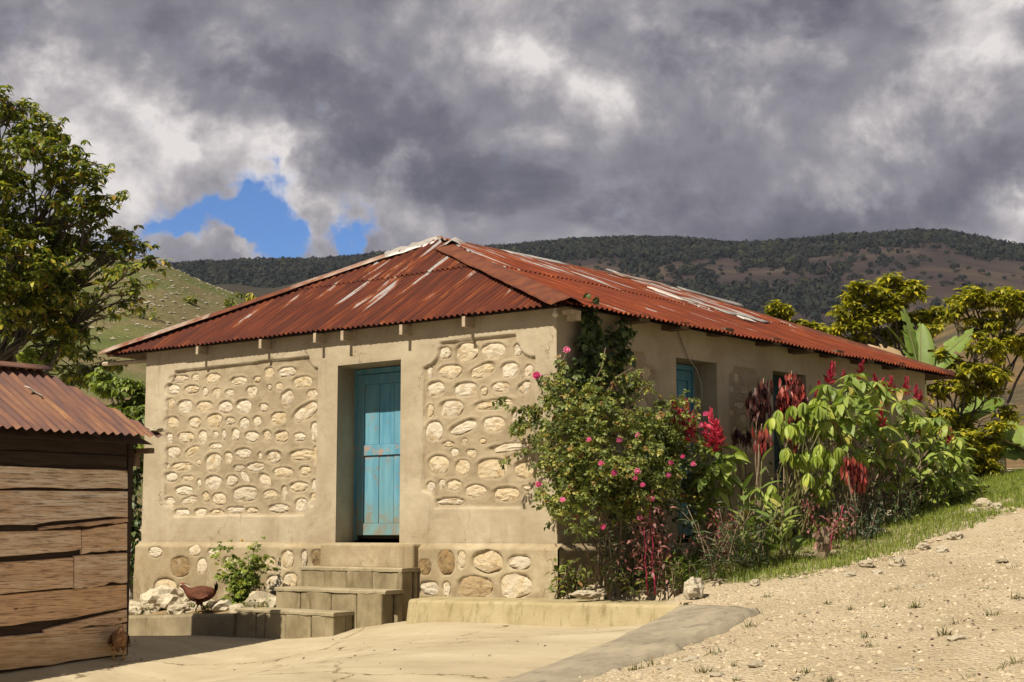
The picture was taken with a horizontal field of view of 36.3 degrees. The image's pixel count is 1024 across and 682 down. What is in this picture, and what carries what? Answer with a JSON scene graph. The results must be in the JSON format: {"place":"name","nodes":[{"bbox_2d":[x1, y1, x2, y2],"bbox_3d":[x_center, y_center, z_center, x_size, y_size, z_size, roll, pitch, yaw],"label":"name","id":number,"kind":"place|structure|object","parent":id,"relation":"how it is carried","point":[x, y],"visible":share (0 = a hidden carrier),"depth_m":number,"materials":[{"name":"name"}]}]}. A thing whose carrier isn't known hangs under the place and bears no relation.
{"place":"outdoors","nodes":[
{"label":"outdoors","id":0,"kind":"place"},
{"bbox_2d":[1,253,245,517],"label":"green hill","id":1,"kind":"structure","parent":0,"point":[136,372],"depth_m":132.56,"materials":[{"name":"plant"}]},
{"bbox_2d":[2,252,237,348],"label":"outcrop rocks","id":2,"kind":"object","parent":1,"relation":"on","point":[170,292],"visible":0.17,"depth_m":141.76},
{"bbox_2d":[125,304,159,319],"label":"hill shrub","id":3,"kind":"object","parent":1,"relation":"on","point":[140,315],"visible":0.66,"depth_m":124.36,"materials":[{"name":"green plant"}]},
{"bbox_2d":[183,295,198,304],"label":"hill shrub","id":4,"kind":"object","parent":1,"relation":"on","point":[189,300],"visible":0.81,"depth_m":143.27,"materials":[{"name":"green plant"}]},
{"bbox_2d":[224,301,235,307],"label":"hill shrub","id":5,"kind":"object","parent":1,"relation":"on","point":[227,304],"visible":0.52,"depth_m":152.99,"materials":[{"name":"green plant"}]},
{"bbox_2d":[234,291,249,298],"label":"hill shrub","id":6,"kind":"object","parent":1,"relation":"on","point":[241,296],"visible":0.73,"depth_m":185.07,"materials":[{"name":"green plant"}]},
{"bbox_2d":[214,277,314,296],"bbox_3d":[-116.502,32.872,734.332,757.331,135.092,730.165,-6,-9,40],"label":"hill","id":7,"kind":"structure","parent":0,"point":[255,291],"depth_m":713.51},
{"bbox_2d":[0,621,641,681],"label":"courtyard","id":8,"kind":"structure","parent":0,"point":[446,651],"depth_m":15.13,"materials":[{"name":"concrete"}]},
{"bbox_2d":[107,625,130,659],"bbox_3d":[-4.090,3.115,16.169,0.269,0.367,0.420,7,-10,-45],"label":"chicken","id":9,"kind":"object","parent":8,"relation":"on","point":[119,638],"visible":1,"depth_m":16.07},
{"bbox_2d":[128,613,236,636],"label":"kerb","id":10,"kind":"structure","parent":8,"relation":"on","point":[217,624],"depth_m":18.66,"materials":[{"name":"concrete"}]},
{"bbox_2d":[178,583,217,613],"bbox_3d":[-3.752,3.062,18.660,0.458,0.385,0.282,2,-7,-19],"label":"chicken","id":11,"kind":"object","parent":10,"relation":"on","point":[198,595],"visible":1,"depth_m":18.62},
{"bbox_2d":[0,0,1023,262],"label":"sky","id":12,"kind":"structure","parent":0,"point":[237,129],"materials":[{"name":"grey"}]},
{"bbox_2d":[129,468,1023,681],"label":"ground","id":13,"kind":"structure","parent":0,"point":[977,652],"depth_m":12.18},
{"bbox_2d":[15,346,43,364],"bbox_3d":[-7.559,2.178,24.265,0.483,4.238,0.387,2,-7,-16],"label":"young tree","id":14,"kind":"object","parent":13,"relation":"on","point":[28,355],"visible":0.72,"depth_m":24.45,"materials":[{"name":"green plant"}]},
{"bbox_2d":[0,361,162,672],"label":"plank shed","id":15,"kind":"structure","parent":13,"relation":"on","point":[69,457],"depth_m":16.00,"materials":[{"name":"wood"}]},
{"bbox_2d":[147,426,164,431],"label":"rock","id":16,"kind":"object","parent":15,"relation":"on","point":[156,429],"visible":1,"depth_m":16.60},
{"bbox_2d":[0,85,172,391],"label":"broadleaf tree","id":17,"kind":"object","parent":13,"relation":"on","point":[43,271],"visible":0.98,"depth_m":24.85,"materials":[{"name":"green plant"}]},
{"bbox_2d":[84,366,145,470],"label":"leafy shrub","id":18,"kind":"object","parent":13,"relation":"on","point":[102,383],"visible":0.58,"depth_m":22.88,"materials":[{"name":"green plant"}]},
{"bbox_2d":[129,468,142,599],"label":"leafy shrub","id":19,"kind":"object","parent":13,"relation":"on","point":[136,525],"visible":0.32,"depth_m":22.19,"materials":[{"name":"green plant"}]},
{"bbox_2d":[133,605,228,614],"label":"planting soil","id":20,"kind":"structure","parent":13,"relation":"on","point":[164,611],"depth_m":18.98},
{"bbox_2d":[129,601,144,614],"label":"rock","id":21,"kind":"object","parent":20,"relation":"on","point":[134,608],"visible":0.51,"depth_m":19.61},
{"bbox_2d":[140,603,161,614],"bbox_3d":[-4.551,3.373,19.656,0.298,0.164,0.216,5,-8,-34],"label":"rock","id":22,"kind":"object","parent":20,"relation":"on","point":[153,608],"visible":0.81,"depth_m":19.59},
{"bbox_2d":[140,585,184,609],"bbox_3d":[-4.447,3.320,19.954,0.610,0.393,0.829,2,-7,-18],"label":"rock","id":23,"kind":"object","parent":20,"relation":"on","point":[163,596],"visible":0.74,"depth_m":19.70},
{"bbox_2d":[166,603,194,614],"bbox_3d":[-4.038,3.285,19.051,0.352,0.175,0.257,4,-8,-26],"label":"rock","id":24,"kind":"object","parent":20,"relation":"on","point":[175,608],"visible":0.79,"depth_m":18.96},
{"bbox_2d":[182,596,190,604],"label":"rock","id":25,"kind":"object","parent":20,"relation":"on","point":[185,600],"visible":0.24,"depth_m":19.75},
{"bbox_2d":[191,599,214,608],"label":"rock","id":26,"kind":"object","parent":20,"relation":"on","point":[204,603],"visible":0.3,"depth_m":19.09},
{"bbox_2d":[198,602,212,610],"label":"creeping weed","id":27,"kind":"object","parent":20,"relation":"on","point":[204,608],"visible":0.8,"depth_m":18.77,"materials":[{"name":"green plant"}]},
{"bbox_2d":[209,598,231,611],"bbox_3d":[-3.466,3.175,18.738,0.254,0.184,0.318,-7,-10,43],"label":"rock","id":28,"kind":"object","parent":20,"relation":"on","point":[221,605],"visible":0.75,"depth_m":18.64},
{"bbox_2d":[229,603,244,612],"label":"rock","id":29,"kind":"object","parent":20,"relation":"on","point":[232,607],"visible":0.55,"depth_m":18.34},
{"bbox_2d":[209,536,280,604],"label":"yellow flower weed","id":30,"kind":"object","parent":20,"relation":"on","point":[246,581],"visible":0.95,"depth_m":18.79,"materials":[{"name":"green plant"}]},
{"bbox_2d":[249,599,269,607],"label":"creeping weed","id":31,"kind":"object","parent":20,"relation":"on","point":[261,604],"visible":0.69,"depth_m":18.16,"materials":[{"name":"green plant"}]},
{"bbox_2d":[244,591,275,606],"bbox_3d":[-2.979,3.104,18.651,0.390,0.245,0.310,-2,-7,17],"label":"rock","id":32,"kind":"object","parent":20,"relation":"on","point":[255,597],"visible":0.53,"depth_m":18.55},
{"bbox_2d":[264,597,275,607],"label":"rock","id":33,"kind":"object","parent":20,"relation":"on","point":[271,602],"visible":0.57,"depth_m":18.20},
{"bbox_2d":[245,293,256,301],"bbox_3d":[-4.189,1.667,25.788,0.542,4.963,0.457,0,-7,-3],"label":"young tree","id":34,"kind":"object","parent":13,"relation":"on","point":[252,296],"visible":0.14,"depth_m":25.95,"materials":[{"name":"yellow plant"}]},
{"bbox_2d":[267,585,280,595],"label":"rock","id":35,"kind":"object","parent":13,"relation":"on","point":[270,588],"visible":0.27,"depth_m":19.01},
{"bbox_2d":[235,566,419,638],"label":"entrance steps","id":36,"kind":"structure","parent":13,"relation":"on","point":[324,601],"depth_m":17.49,"materials":[{"name":"concrete"}]},
{"bbox_2d":[98,235,955,601],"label":"stone house","id":37,"kind":"structure","parent":13,"relation":"on","point":[350,415],"depth_m":18.95,"materials":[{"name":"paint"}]},
{"bbox_2d":[353,366,400,539],"bbox_3d":[-1.434,1.343,18.709,1.305,2.075,0.080,-6,-9,40],"label":"door","id":38,"kind":"structure","parent":37,"relation":"in","point":[377,401],"depth_m":18.87,"materials":[{"name":"blue paint"}]},
{"bbox_2d":[565,293,637,468],"bbox_3d":[0.963,0.461,16.895,0.282,1.945,1.210,-6,-9,40],"label":"climbing vine","id":39,"kind":"object","parent":37,"relation":"attached to","point":[591,347],"visible":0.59,"depth_m":16.82,"materials":[{"name":"green plant"}]},
{"bbox_2d":[676,364,695,540],"bbox_3d":[1.919,1.325,18.707,0.080,2.120,0.900,-6,-9,40],"label":"side door","id":40,"kind":"structure","parent":37,"relation":"in","point":[684,373],"depth_m":18.94,"materials":[{"name":"blue paint"}]},
{"bbox_2d":[406,595,691,626],"bbox_3d":[0.376,2.873,15.791,3.680,0.592,0.774,-6,-9,40],"label":"cement ledge","id":41,"kind":"object","parent":13,"relation":"on","point":[569,612],"visible":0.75,"depth_m":15.53,"materials":[{"name":"concrete"}]},
{"bbox_2d":[571,590,601,599],"bbox_3d":[0.739,2.503,15.394,0.295,0.091,0.250,-2,-7,18],"label":"rock","id":42,"kind":"object","parent":41,"relation":"on","point":[585,594],"visible":1,"depth_m":15.33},
{"bbox_2d":[545,558,597,598],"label":"green herb","id":43,"kind":"object","parent":13,"relation":"on","point":[573,580],"visible":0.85,"depth_m":16.06,"materials":[{"name":"green plant"}]},
{"bbox_2d":[492,346,717,589],"bbox_3d":[1.276,1.289,16.113,2.724,2.526,2.176,3,-8,-24],"label":"rose bush","id":44,"kind":"object","parent":13,"relation":"on","point":[617,478],"visible":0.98,"depth_m":15.90,"materials":[{"name":"green plant"}]},
{"bbox_2d":[600,565,643,599],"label":"green herb","id":45,"kind":"object","parent":13,"relation":"on","point":[609,587],"visible":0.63,"depth_m":15.68,"materials":[{"name":"green plant"}]},
{"bbox_2d":[586,519,658,597],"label":"narrow leaf herb","id":46,"kind":"object","parent":13,"relation":"on","point":[610,557],"visible":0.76,"depth_m":15.63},
{"bbox_2d":[628,661,643,670],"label":"grass tuft","id":47,"kind":"object","parent":13,"relation":"on","point":[634,666],"visible":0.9,"depth_m":11.21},
{"bbox_2d":[609,560,687,598],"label":"green herb","id":48,"kind":"object","parent":13,"relation":"on","point":[643,589],"visible":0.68,"depth_m":15.37,"materials":[{"name":"green plant"}]},
{"bbox_2d":[615,488,687,594],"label":"amaranth plant","id":49,"kind":"object","parent":13,"relation":"on","point":[659,550],"visible":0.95,"depth_m":15.25,"materials":[{"name":"leaf"},{"name":"red plant stem"}]},
{"bbox_2d":[583,480,743,566],"bbox_3d":[1.603,1.989,17.292,0.899,1.031,2.315,-6,-9,40],"label":"dark filler bush","id":50,"kind":"object","parent":13,"relation":"on","point":[679,541],"visible":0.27,"depth_m":17.22,"materials":[{"name":"green plant"}]},
{"bbox_2d":[657,666,672,670],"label":"rock","id":51,"kind":"object","parent":13,"relation":"on","point":[662,668],"visible":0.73,"depth_m":10.90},
{"bbox_2d":[664,549,698,593],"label":"green herb","id":52,"kind":"object","parent":13,"relation":"on","point":[674,584],"visible":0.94,"depth_m":15.20,"materials":[{"name":"green plant"}]},
{"bbox_2d":[682,656,698,661],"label":"rock","id":53,"kind":"object","parent":13,"relation":"on","point":[690,658],"visible":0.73,"depth_m":11.12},
{"bbox_2d":[683,576,704,599],"bbox_3d":[1.713,2.325,14.696,0.196,0.219,0.216,-2,-7,18],"label":"rock","id":54,"kind":"object","parent":13,"relation":"on","point":[694,588],"visible":1,"depth_m":14.64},
{"bbox_2d":[694,662,718,672],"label":"grass tuft","id":55,"kind":"object","parent":13,"relation":"on","point":[703,670],"visible":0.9,"depth_m":10.53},
{"bbox_2d":[669,396,750,559],"bbox_3d":[2.145,1.511,16.910,1.025,1.752,1.374,0,-7,1],"label":"red spike shrub","id":56,"kind":"object","parent":13,"relation":"on","point":[727,466],"visible":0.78,"depth_m":16.86,"materials":[{"name":"green plant"}]},
{"bbox_2d":[708,672,725,676],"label":"rock","id":57,"kind":"object","parent":13,"relation":"on","point":[715,674],"visible":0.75,"depth_m":10.24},
{"bbox_2d":[678,498,758,566],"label":"amaranth plant","id":58,"kind":"object","parent":13,"relation":"on","point":[717,535],"visible":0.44,"depth_m":16.21,"materials":[{"name":"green plant"}]},
{"bbox_2d":[657,497,782,579],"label":"narrow leaf herb","id":59,"kind":"object","parent":13,"relation":"on","point":[711,556],"visible":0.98,"depth_m":15.61,"materials":[{"name":"plant"}]},
{"bbox_2d":[731,427,751,519],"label":"red leaf plant","id":60,"kind":"object","parent":13,"relation":"on","point":[736,435],"visible":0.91,"depth_m":18.71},
{"bbox_2d":[729,472,775,565],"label":"upright leaf plant","id":61,"kind":"object","parent":13,"relation":"on","point":[743,497],"visible":0.62,"depth_m":16.34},
{"bbox_2d":[749,579,760,585],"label":"rock","id":62,"kind":"object","parent":13,"relation":"on","point":[754,582],"visible":1,"depth_m":14.89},
{"bbox_2d":[747,661,764,667],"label":"rock","id":63,"kind":"object","parent":13,"relation":"on","point":[755,664],"visible":0.85,"depth_m":10.42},
{"bbox_2d":[734,446,778,548],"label":"upright leaf plant","id":64,"kind":"object","parent":13,"relation":"on","point":[759,493],"visible":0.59,"depth_m":17.38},
{"bbox_2d":[745,378,777,525],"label":"red leaf plant","id":65,"kind":"object","parent":13,"relation":"on","point":[756,400],"visible":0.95,"depth_m":18.73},
{"bbox_2d":[751,424,796,544],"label":"red leaf plant","id":66,"kind":"object","parent":13,"relation":"on","point":[764,434],"visible":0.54,"depth_m":18.13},
{"bbox_2d":[749,492,809,565],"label":"upright leaf plant","id":67,"kind":"object","parent":13,"relation":"on","point":[785,527],"visible":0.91,"depth_m":16.18,"materials":[{"name":"plant"}]},
{"bbox_2d":[775,371,810,522],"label":"red leaf plant","id":68,"kind":"object","parent":13,"relation":"on","point":[795,396],"visible":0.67,"depth_m":19.02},
{"bbox_2d":[789,676,802,679],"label":"rock","id":69,"kind":"object","parent":13,"relation":"on","point":[796,677],"visible":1,"depth_m":9.67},
{"bbox_2d":[764,299,828,332],"bbox_3d":[6.036,1.184,32.764,1.484,4.145,0.731,-1,-7,5],"label":"spreading tree","id":70,"kind":"object","parent":13,"relation":"on","point":[785,312],"visible":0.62,"depth_m":32.88,"materials":[{"name":"green plant"}]},
{"bbox_2d":[579,497,1023,681],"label":"gravel pebbles","id":71,"kind":"object","parent":13,"relation":"on","point":[882,635],"visible":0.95,"depth_m":11.72,"materials":[{"name":"gravel"}]},
{"bbox_2d":[742,431,866,530],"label":"dark filler bush","id":72,"kind":"object","parent":13,"relation":"on","point":[782,488],"visible":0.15,"depth_m":19.36,"materials":[{"name":"green plant"}]},
{"bbox_2d":[796,666,817,673],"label":"grass tuft","id":73,"kind":"object","parent":13,"relation":"on","point":[806,672],"visible":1,"depth_m":9.86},
{"bbox_2d":[763,399,851,545],"bbox_3d":[3.427,1.481,17.803,0.903,1.722,2.109,-6,-9,40],"label":"drooping shrub","id":74,"kind":"object","parent":13,"relation":"on","point":[805,462],"visible":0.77,"depth_m":17.69,"materials":[{"name":"green plant"}]},
{"bbox_2d":[816,526,830,559],"bbox_3d":[3.265,2.179,16.413,0.169,0.468,0.191,2,-7,-16],"label":"stump","id":75,"kind":"object","parent":13,"relation":"on","point":[823,542],"visible":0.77,"depth_m":16.36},
{"bbox_2d":[801,485,857,557],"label":"amaranth plant","id":76,"kind":"object","parent":13,"relation":"on","point":[832,530],"visible":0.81,"depth_m":16.81,"materials":[{"name":"red plant"}]},
{"bbox_2d":[844,572,855,576],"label":"rock","id":77,"kind":"object","parent":13,"relation":"on","point":[849,574],"visible":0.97,"depth_m":14.89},
{"bbox_2d":[840,453,870,540],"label":"red leaf plant","id":78,"kind":"object","parent":13,"relation":"on","point":[856,477],"visible":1,"depth_m":17.65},
{"bbox_2d":[830,493,886,541],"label":"grey green bush","id":79,"kind":"object","parent":13,"relation":"on","point":[871,528],"visible":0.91,"depth_m":17.74,"materials":[{"name":"green plant"}]},
{"bbox_2d":[857,560,875,567],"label":"rock","id":80,"kind":"object","parent":13,"relation":"on","point":[866,563],"visible":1,"depth_m":15.62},
{"bbox_2d":[799,412,953,512],"bbox_3d":[4.815,1.544,20.463,1.192,1.454,2.671,-6,-9,40],"label":"dark filler bush","id":81,"kind":"object","parent":13,"relation":"on","point":[908,442],"visible":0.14,"depth_m":20.43,"materials":[{"name":"green plant"}]},
{"bbox_2d":[871,569,882,573],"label":"rock","id":82,"kind":"object","parent":13,"relation":"on","point":[877,571],"visible":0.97,"depth_m":15.00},
{"bbox_2d":[878,509,898,521],"bbox_3d":[4.616,2.154,19.093,0.238,0.191,0.283,-6,-9,41],"label":"rock","id":83,"kind":"object","parent":13,"relation":"on","point":[888,514],"visible":0.28,"depth_m":19.02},
{"bbox_2d":[821,272,959,355],"bbox_3d":[6.569,0.703,27.061,2.562,3.848,1.393,2,-7,-17],"label":"spreading tree","id":84,"kind":"object","parent":13,"relation":"on","point":[879,311],"visible":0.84,"depth_m":26.93,"materials":[{"name":"green plant"}]},
{"bbox_2d":[861,480,920,527],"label":"grey green bush","id":85,"kind":"object","parent":13,"relation":"on","point":[901,506],"visible":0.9,"depth_m":18.72,"materials":[{"name":"green plant"}]},
{"bbox_2d":[806,359,977,520],"bbox_3d":[4.787,1.246,19.977,1.468,2.139,5.368,-6,-9,40],"label":"red spike shrub","id":86,"kind":"object","parent":13,"relation":"on","point":[946,461],"visible":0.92,"depth_m":19.48,"materials":[{"name":"green plant"}]},
{"bbox_2d":[888,556,905,566],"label":"rock","id":87,"kind":"object","parent":13,"relation":"on","point":[899,561],"visible":0.97,"depth_m":15.68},
{"bbox_2d":[782,506,1023,577],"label":"edge pebbles","id":88,"kind":"object","parent":13,"relation":"on","point":[885,558],"visible":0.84,"depth_m":16.52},
{"bbox_2d":[891,667,916,673],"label":"rock","id":89,"kind":"object","parent":13,"relation":"on","point":[897,670],"visible":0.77,"depth_m":9.24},
{"bbox_2d":[907,597,925,607],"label":"grass tuft","id":90,"kind":"object","parent":13,"relation":"on","point":[913,606],"visible":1,"depth_m":12.54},
{"bbox_2d":[868,307,974,427],"bbox_3d":[6.575,0.999,25.081,1.699,3.146,0.912,-4,-8,28],"label":"banana plant","id":91,"kind":"object","parent":13,"relation":"on","point":[919,344],"visible":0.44,"depth_m":25.01,"materials":[{"name":"green plant"}]},
{"bbox_2d":[915,543,930,550],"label":"rock","id":92,"kind":"object","parent":13,"relation":"on","point":[922,546],"visible":0.99,"depth_m":16.79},
{"bbox_2d":[912,476,966,510],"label":"green herb","id":93,"kind":"object","parent":13,"relation":"on","point":[950,498],"visible":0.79,"depth_m":19.99,"materials":[{"name":"green plant"}]},
{"bbox_2d":[936,545,948,552],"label":"rock","id":94,"kind":"object","parent":13,"relation":"on","point":[943,548],"visible":1,"depth_m":16.50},
{"bbox_2d":[935,624,956,635],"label":"grass tuft","id":95,"kind":"object","parent":13,"relation":"on","point":[943,633],"visible":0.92,"depth_m":10.54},
{"bbox_2d":[946,531,964,539],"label":"rock","id":96,"kind":"object","parent":13,"relation":"on","point":[955,535],"visible":1,"depth_m":17.18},
{"bbox_2d":[945,634,967,640],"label":"rock","id":97,"kind":"object","parent":13,"relation":"on","point":[956,637],"visible":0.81,"depth_m":10.20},
{"bbox_2d":[933,395,1004,418],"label":"banana plant","id":98,"kind":"object","parent":13,"relation":"on","point":[985,409],"visible":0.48,"depth_m":25.90,"materials":[{"name":"green plant"}]},
{"bbox_2d":[926,331,1023,480],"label":"spreading tree","id":99,"kind":"object","parent":13,"relation":"on","point":[995,377],"visible":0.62,"depth_m":24.99,"materials":[{"name":"green plant"}]},
{"bbox_2d":[930,284,1023,471],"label":"spreading tree","id":100,"kind":"object","parent":13,"relation":"on","point":[1010,300],"visible":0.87,"depth_m":27.88,"materials":[{"name":"green plant"}]},
{"bbox_2d":[972,498,992,506],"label":"rock","id":101,"kind":"object","parent":13,"relation":"on","point":[988,502],"visible":0.8,"depth_m":19.95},
{"bbox_2d":[953,479,1016,501],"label":"green herb","id":102,"kind":"object","parent":13,"relation":"on","point":[971,492],"visible":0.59,"depth_m":21.42,"materials":[{"name":"green plant"}]},
{"bbox_2d":[980,606,1002,615],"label":"grass tuft","id":103,"kind":"object","parent":13,"relation":"on","point":[993,614],"visible":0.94,"depth_m":11.30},
{"bbox_2d":[990,502,1002,509],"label":"rock","id":104,"kind":"object","parent":13,"relation":"on","point":[996,504],"visible":0.7,"depth_m":19.28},
{"bbox_2d":[995,558,1008,562],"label":"rock","id":105,"kind":"object","parent":13,"relation":"on","point":[1002,560],"visible":1,"depth_m":15.43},
{"bbox_2d":[986,420,1023,460],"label":"banana plant","id":106,"kind":"object","parent":13,"relation":"on","point":[1014,443],"visible":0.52,"depth_m":26.19,"materials":[{"name":"green plant"}]},
{"bbox_2d":[1004,655,1023,664],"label":"grass tuft","id":107,"kind":"object","parent":13,"relation":"on","point":[1011,659],"visible":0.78,"depth_m":8.87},
{"bbox_2d":[1011,590,1022,598],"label":"grass tuft","id":108,"kind":"object","parent":13,"relation":"on","point":[1016,597],"visible":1,"depth_m":12.21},
{"bbox_2d":[234,538,1023,681],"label":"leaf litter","id":109,"kind":"object","parent":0,"point":[979,674],"visible":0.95,"depth_m":11.45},
{"bbox_2d":[498,604,760,681],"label":"concrete path","id":110,"kind":"structure","parent":0,"point":[677,629],"depth_m":12.28,"materials":[{"name":"concrete"}]},
{"bbox_2d":[556,240,1023,338],"bbox_3d":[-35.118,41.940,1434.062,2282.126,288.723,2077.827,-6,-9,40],"label":"mountain","id":111,"kind":"structure","parent":0,"point":[996,268],"depth_m":1095.56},
{"bbox_2d":[159,227,1023,337],"bbox_3d":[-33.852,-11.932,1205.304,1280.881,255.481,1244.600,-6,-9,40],"label":"mountain forest","id":112,"kind":"object","parent":111,"relation":"on","point":[644,251],"visible":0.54,"depth_m":1189.92,"materials":[{"name":"plant"}]},
{"bbox_2d":[649,466,1023,585],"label":"verge grass","id":113,"kind":"structure","parent":0,"point":[868,550],"depth_m":17.55,"materials":[{"name":"plant"}]},
{"bbox_2d":[892,304,1023,471],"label":"tan hill","id":114,"kind":"structure","parent":0,"point":[949,333],"depth_m":68.52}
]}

